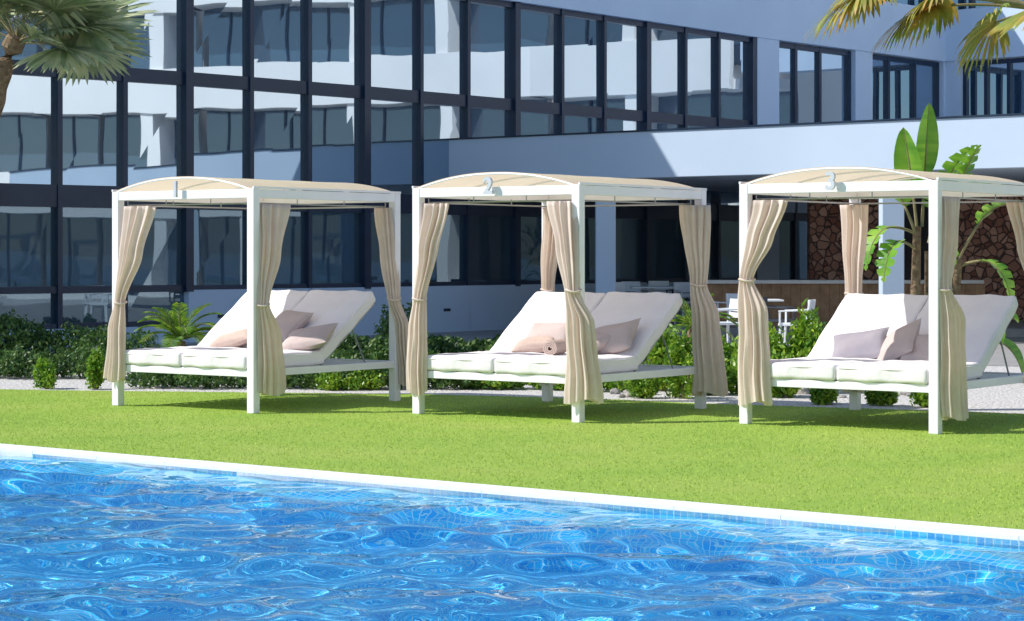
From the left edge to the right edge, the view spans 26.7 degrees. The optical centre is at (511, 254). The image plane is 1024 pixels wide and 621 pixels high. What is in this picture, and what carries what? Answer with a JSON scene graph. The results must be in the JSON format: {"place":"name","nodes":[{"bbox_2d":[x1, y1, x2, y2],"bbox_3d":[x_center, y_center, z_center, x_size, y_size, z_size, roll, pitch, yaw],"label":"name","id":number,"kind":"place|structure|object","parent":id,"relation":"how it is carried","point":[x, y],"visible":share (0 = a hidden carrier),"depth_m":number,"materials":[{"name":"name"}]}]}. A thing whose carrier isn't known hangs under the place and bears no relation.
{"place":"outdoors","nodes":[
{"label":"outdoors","id":0,"kind":"place"},
{"bbox_2d":[0,455,1023,620],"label":"pool water","id":1,"kind":"structure","parent":0,"point":[82,540],"depth_m":10.89,"materials":[{"name":"blue liquid"}]},
{"bbox_2d":[0,389,1023,529],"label":"artificial turf lawn","id":2,"kind":"structure","parent":0,"point":[985,489],"depth_m":17.53,"materials":[{"name":"green plant"}]},
{"bbox_2d":[103,176,408,413],"bbox_3d":[-2.622,0.381,22.529,2.147,2.338,2.505,0,0,36],"label":"canopy daybed","id":3,"kind":"object","parent":2,"relation":"on","point":[263,337],"visible":1,"depth_m":22.06,"materials":[{"name":"white fabric"}]},
{"bbox_2d":[406,172,727,422],"bbox_3d":[0.560,0.381,21.271,2.281,2.338,2.427,0,0,36],"label":"canopy daybed","id":4,"kind":"object","parent":2,"relation":"on","point":[578,341],"visible":1,"depth_m":20.96,"materials":[{"name":"white fabric"}]},
{"bbox_2d":[737,166,1023,433],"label":"canopy daybed","id":5,"kind":"object","parent":2,"relation":"on","point":[939,344],"visible":1,"depth_m":19.64,"materials":[{"name":"white fabric"}]},
{"bbox_2d":[801,0,1023,381],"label":"fan palm","id":6,"kind":"object","parent":2,"relation":"on","point":[930,11],"visible":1,"depth_m":15.58,"materials":[{"name":"green plant"}]},
{"bbox_2d":[0,342,1023,413],"bbox_3d":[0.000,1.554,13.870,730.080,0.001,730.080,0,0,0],"label":"ground","id":7,"kind":"structure","parent":0,"point":[1008,398],"depth_m":24.36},
{"bbox_2d":[32,355,56,388],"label":"round shrub","id":8,"kind":"object","parent":7,"relation":"on","point":[47,377],"visible":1,"depth_m":24.94,"materials":[{"name":"green plant"}]},
{"bbox_2d":[0,340,106,378],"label":"clipped hedge","id":9,"kind":"object","parent":7,"relation":"on","point":[17,363],"visible":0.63,"depth_m":27.02,"materials":[{"name":"green plant"}]},
{"bbox_2d":[0,0,158,117],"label":"fan palm","id":10,"kind":"object","parent":7,"relation":"on","point":[85,36],"visible":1,"depth_m":29.68,"materials":[{"name":"green plant"}]},
{"bbox_2d":[0,309,160,365],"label":"clipped hedge","id":11,"kind":"object","parent":7,"relation":"on","point":[39,336],"visible":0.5,"depth_m":29.25,"materials":[{"name":"green plant"}]},
{"bbox_2d":[84,347,104,389],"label":"round shrub","id":12,"kind":"object","parent":7,"relation":"on","point":[94,371],"visible":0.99,"depth_m":24.87,"materials":[{"name":"green plant"}]},
{"bbox_2d":[134,302,221,347],"bbox_3d":[-4.220,1.070,27.502,1.206,0.960,1.206,0,0,0],"label":"young palm","id":13,"kind":"object","parent":7,"relation":"on","point":[180,333],"visible":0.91,"depth_m":27.40,"materials":[{"name":"green plant"}]},
{"bbox_2d":[126,343,439,378],"bbox_3d":[-2.688,1.319,26.798,4.311,0.496,0.962,0,0,3],"label":"hedge","id":14,"kind":"object","parent":7,"relation":"on","point":[345,354],"visible":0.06,"depth_m":26.66,"materials":[{"name":"green plant"}]},
{"bbox_2d":[125,368,490,389],"bbox_3d":[-2.376,1.405,25.134,4.330,0.333,1.076,0,0,0],"label":"hedge","id":15,"kind":"object","parent":7,"relation":"on","point":[195,381],"visible":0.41,"depth_m":24.95,"materials":[{"name":"green plant"}]},
{"bbox_2d":[314,371,344,390],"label":"round shrub","id":16,"kind":"object","parent":7,"relation":"on","point":[328,382],"visible":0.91,"depth_m":24.68,"materials":[{"name":"green plant"}]},
{"bbox_2d":[334,333,374,358],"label":"green bush","id":17,"kind":"object","parent":7,"relation":"on","point":[349,339],"visible":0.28,"depth_m":27.45,"materials":[{"name":"green plant"}]},
{"bbox_2d":[341,369,386,390],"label":"round shrub","id":18,"kind":"object","parent":7,"relation":"on","point":[363,382],"visible":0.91,"depth_m":24.73,"materials":[{"name":"green plant"}]},
{"bbox_2d":[363,334,388,359],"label":"green bush","id":19,"kind":"object","parent":7,"relation":"on","point":[378,345],"visible":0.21,"depth_m":26.93,"materials":[{"name":"green plant"}]},
{"bbox_2d":[372,301,411,343],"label":"green bush","id":20,"kind":"object","parent":7,"relation":"on","point":[384,324],"visible":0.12,"depth_m":30.06,"materials":[{"name":"green plant"}]},
{"bbox_2d":[430,339,445,353],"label":"rockery plant","id":21,"kind":"object","parent":7,"relation":"on","point":[433,346],"visible":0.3,"depth_m":31.05,"materials":[{"name":"green plant"}]},
{"bbox_2d":[433,338,455,353],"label":"rockery plant","id":22,"kind":"object","parent":7,"relation":"on","point":[446,345],"visible":0.44,"depth_m":30.91,"materials":[{"name":"green plant"}]},
{"bbox_2d":[445,347,468,352],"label":"rockery plant","id":23,"kind":"object","parent":7,"relation":"on","point":[458,350],"visible":0.27,"depth_m":30.91,"materials":[{"name":"green plant"}]},
{"bbox_2d":[467,339,484,351],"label":"rockery plant","id":24,"kind":"object","parent":7,"relation":"on","point":[474,347],"visible":0.19,"depth_m":31.05,"materials":[{"name":"green plant"}]},
{"bbox_2d":[471,337,484,349],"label":"rockery plant","id":25,"kind":"object","parent":7,"relation":"on","point":[480,343],"visible":0.11,"depth_m":31.92,"materials":[{"name":"green plant"}]},
{"bbox_2d":[1,0,1023,346],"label":"walls","id":26,"kind":"structure","parent":7,"relation":"on","point":[769,24],"depth_m":52.37,"materials":[{"name":"white paint"}]},
{"bbox_2d":[218,308,450,317],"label":"wall lights","id":27,"kind":"object","parent":26,"relation":"attached to","point":[445,309],"depth_m":43.12},
{"bbox_2d":[0,0,1023,329],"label":"window frames","id":28,"kind":"structure","parent":26,"relation":"attached to","point":[58,196],"depth_m":42.63,"materials":[{"name":"black metal"}]},
{"bbox_2d":[0,206,806,323],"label":"window glass","id":29,"kind":"object","parent":28,"relation":"in","point":[26,246],"visible":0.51,"depth_m":39.30,"materials":[{"name":"blue"}]},
{"bbox_2d":[0,0,1023,204],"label":"window glass","id":30,"kind":"object","parent":28,"relation":"attached to","point":[91,132],"visible":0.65,"depth_m":41.77,"materials":[{"name":"blue"}]},
{"bbox_2d":[452,379,627,391],"bbox_3d":[0.427,1.405,24.881,2.420,0.331,0.845,0,0,16],"label":"hedge","id":31,"kind":"object","parent":7,"relation":"on","point":[515,385],"visible":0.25,"depth_m":24.74,"materials":[{"name":"green plant"}]},
{"bbox_2d":[330,331,789,362],"bbox_3d":[-0.072,1.345,31.747,8.911,0.498,1.668,0,0,16],"label":"background planting","id":32,"kind":"object","parent":7,"relation":"on","point":[462,343],"visible":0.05,"depth_m":31.82,"materials":[{"name":"green plant"}]},
{"bbox_2d":[626,378,661,398],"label":"round shrub","id":33,"kind":"object","parent":7,"relation":"on","point":[643,388],"visible":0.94,"depth_m":23.31,"materials":[{"name":"green plant"}]},
{"bbox_2d":[642,323,688,390],"bbox_3d":[1.758,1.164,24.621,0.724,0.861,0.505,0,0,40],"label":"leafy shrub","id":34,"kind":"object","parent":7,"relation":"on","point":[658,351],"visible":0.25,"depth_m":24.55,"materials":[{"name":"green plant"}]},
{"bbox_2d":[662,334,692,398],"bbox_3d":[1.830,1.214,23.278,0.417,0.713,0.569,0,0,0],"label":"round shrub","id":35,"kind":"object","parent":7,"relation":"on","point":[681,385],"visible":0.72,"depth_m":23.31,"materials":[{"name":"green plant"}]},
{"bbox_2d":[672,324,692,357],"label":"leafy shrub","id":36,"kind":"object","parent":7,"relation":"on","point":[688,348],"visible":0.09,"depth_m":24.96,"materials":[{"name":"green plant"}]},
{"bbox_2d":[667,293,738,342],"bbox_3d":[2.276,1.010,27.020,1.150,1.079,1.124,0,0,0],"label":"young palm","id":37,"kind":"object","parent":7,"relation":"on","point":[683,320],"visible":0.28,"depth_m":26.95,"materials":[{"name":"green plant"}]},
{"bbox_2d":[686,344,732,395],"bbox_3d":[2.139,1.279,24.023,0.635,0.616,0.729,0,0,0],"label":"leafy shrub","id":38,"kind":"object","parent":7,"relation":"on","point":[731,369],"visible":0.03,"depth_m":23.84,"materials":[{"name":"green plant"}]},
{"bbox_2d":[721,334,738,389],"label":"leafy shrub","id":39,"kind":"object","parent":7,"relation":"on","point":[729,349],"visible":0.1,"depth_m":24.75,"materials":[{"name":"green plant"}]},
{"bbox_2d":[725,342,785,394],"bbox_3d":[2.749,1.249,24.227,0.794,0.683,0.794,0,0,0],"label":"leafy shrub","id":40,"kind":"object","parent":7,"relation":"on","point":[733,382],"visible":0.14,"depth_m":24.18,"materials":[{"name":"green plant"}]},
{"bbox_2d":[610,382,913,397],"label":"garden rocks","id":41,"kind":"object","parent":7,"relation":"on","point":[626,393],"visible":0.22,"depth_m":24.01,"materials":[{"name":"stone"}]},
{"bbox_2d":[768,321,800,358],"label":"leafy shrub","id":42,"kind":"object","parent":7,"relation":"on","point":[775,338],"visible":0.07,"depth_m":24.54,"materials":[{"name":"green plant"}]},
{"bbox_2d":[770,349,802,397],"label":"leafy shrub","id":43,"kind":"object","parent":7,"relation":"on","point":[781,392],"visible":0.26,"depth_m":23.43,"materials":[{"name":"green plant"}]},
{"bbox_2d":[785,298,826,357],"bbox_3d":[3.374,1.036,24.708,0.508,1.105,0.497,0,0,-21],"label":"leafy shrub","id":44,"kind":"object","parent":7,"relation":"on","point":[799,331],"visible":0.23,"depth_m":24.60,"materials":[{"name":"green plant"}]},
{"bbox_2d":[802,321,825,356],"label":"leafy shrub","id":45,"kind":"object","parent":7,"relation":"on","point":[809,343],"visible":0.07,"depth_m":24.22,"materials":[{"name":"green plant"}]},
{"bbox_2d":[809,388,838,404],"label":"round shrub","id":46,"kind":"object","parent":7,"relation":"on","point":[820,396],"visible":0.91,"depth_m":22.32,"materials":[{"name":"green plant"}]},
{"bbox_2d":[862,390,900,405],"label":"round shrub","id":47,"kind":"object","parent":7,"relation":"on","point":[879,398],"visible":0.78,"depth_m":22.17,"materials":[{"name":"green plant"}]},
{"bbox_2d":[907,392,928,407],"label":"round shrub","id":48,"kind":"object","parent":7,"relation":"on","point":[920,399],"visible":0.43,"depth_m":21.96,"materials":[{"name":"green plant"}]},
{"bbox_2d":[863,103,1023,372],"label":"bird of paradise plant","id":49,"kind":"object","parent":7,"relation":"on","point":[922,155],"visible":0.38,"depth_m":26.32,"materials":[{"name":"green plant"}]},
{"bbox_2d":[3,453,1022,545],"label":"swimming pool basin","id":50,"kind":"object","parent":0,"point":[949,536],"depth_m":12.59,"materials":[{"name":"tile"}]},
{"bbox_2d":[0,443,1023,546],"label":"pool coping","id":51,"kind":"object","parent":50,"relation":"on","point":[647,504],"visible":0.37,"depth_m":13.76,"materials":[{"name":"stone"}]},
{"bbox_2d":[166,330,1023,365],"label":"terrace path","id":52,"kind":"structure","parent":0,"point":[997,358],"depth_m":38.91,"materials":[{"name":"gravel"}]},
{"bbox_2d":[477,337,490,343],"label":"rockery plant","id":53,"kind":"object","parent":52,"relation":"on","point":[488,340],"visible":0.09,"depth_m":33.87,"materials":[{"name":"green plant"}]},
{"bbox_2d":[714,301,729,337],"bbox_3d":[3.710,1.124,39.992,0.524,0.843,0.520,0,0,-19],"label":"patio chair","id":54,"kind":"object","parent":52,"relation":"on","point":[719,312],"visible":0.08,"depth_m":39.87,"materials":[{"name":"white plastic"}]},
{"bbox_2d":[718,299,738,342],"bbox_3d":[3.389,1.124,34.509,0.524,0.843,0.519,0,0,-21],"label":"patio chair","id":55,"kind":"object","parent":52,"relation":"on","point":[733,305],"visible":0.32,"depth_m":34.62,"materials":[{"name":"white plastic"}]},
{"bbox_2d":[726,293,737,338],"bbox_3d":[4.245,1.124,39.482,0.520,0.843,0.524,0,0,42],"label":"patio chair","id":56,"kind":"object","parent":52,"relation":"on","point":[729,296],"visible":0.2,"depth_m":39.41,"materials":[{"name":"white plastic"}]},
{"bbox_2d":[449,115,1023,294],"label":"terrace parapet and columns","id":57,"kind":"structure","parent":52,"relation":"on","point":[722,159],"depth_m":39.45,"materials":[{"name":"white paint"}]},
{"bbox_2d":[448,113,1023,139],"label":"parapet capping","id":58,"kind":"object","parent":57,"relation":"on","point":[740,126],"depth_m":39.07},
{"bbox_2d":[768,299,783,300],"bbox_3d":[4.398,1.169,38.600,0.840,0.750,0.840,0,0,0],"label":"patio table","id":59,"kind":"object","parent":52,"relation":"on","point":[775,300],"visible":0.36,"depth_m":38.18,"materials":[{"name":"white plastic"}]},
{"bbox_2d":[762,297,794,345],"bbox_3d":[4.428,1.124,36.009,0.524,0.843,0.519,0,0,21],"label":"patio chair","id":60,"kind":"object","parent":52,"relation":"on","point":[765,299],"visible":0.41,"depth_m":35.88,"materials":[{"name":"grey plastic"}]},
{"bbox_2d":[778,299,815,342],"bbox_3d":[4.495,1.124,33.992,0.524,0.843,0.520,0,0,19],"label":"patio chair","id":61,"kind":"object","parent":52,"relation":"on","point":[811,303],"visible":0.46,"depth_m":33.84,"materials":[{"name":"white plastic"}]},
{"bbox_2d":[689,198,984,325],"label":"outdoor bar","id":62,"kind":"object","parent":52,"relation":"on","point":[828,296],"visible":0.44,"depth_m":42.12,"materials":[{"name":"brown wood"}]},
{"bbox_2d":[667,316,1023,336],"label":"terrace deck","id":63,"kind":"structure","parent":52,"relation":"on","point":[1015,328],"depth_m":41.13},
{"bbox_2d":[616,282,639,292],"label":"patio chair","id":64,"kind":"object","parent":63,"relation":"on","point":[620,286],"visible":0.24,"depth_m":43.63,"materials":[{"name":"white plastic"}]},
{"bbox_2d":[621,281,649,292],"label":"patio chair","id":65,"kind":"object","parent":63,"relation":"on","point":[628,284],"visible":0.21,"depth_m":44.76,"materials":[{"name":"white plastic"}]},
{"bbox_2d":[630,286,673,292],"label":"patio table","id":66,"kind":"object","parent":63,"relation":"on","point":[651,288],"visible":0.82,"depth_m":43.77,"materials":[{"name":"white plastic"}]},
{"bbox_2d":[647,281,671,293],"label":"patio chair","id":67,"kind":"object","parent":63,"relation":"on","point":[658,283],"visible":0.23,"depth_m":45.74,"materials":[{"name":"white plastic"}]},
{"bbox_2d":[666,281,690,322],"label":"patio chair","id":68,"kind":"object","parent":63,"relation":"on","point":[686,299],"visible":0.24,"depth_m":44.68,"materials":[{"name":"grey plastic"}]},
{"bbox_2d":[673,282,690,323],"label":"patio chair","id":69,"kind":"object","parent":63,"relation":"on","point":[681,287],"visible":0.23,"depth_m":43.20,"materials":[{"name":"white plastic"}]},
{"bbox_2d":[807,185,1023,319],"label":"stone wall","id":70,"kind":"structure","parent":52,"relation":"on","point":[993,236],"depth_m":46.00,"materials":[{"name":"brown stone"}]}
]}

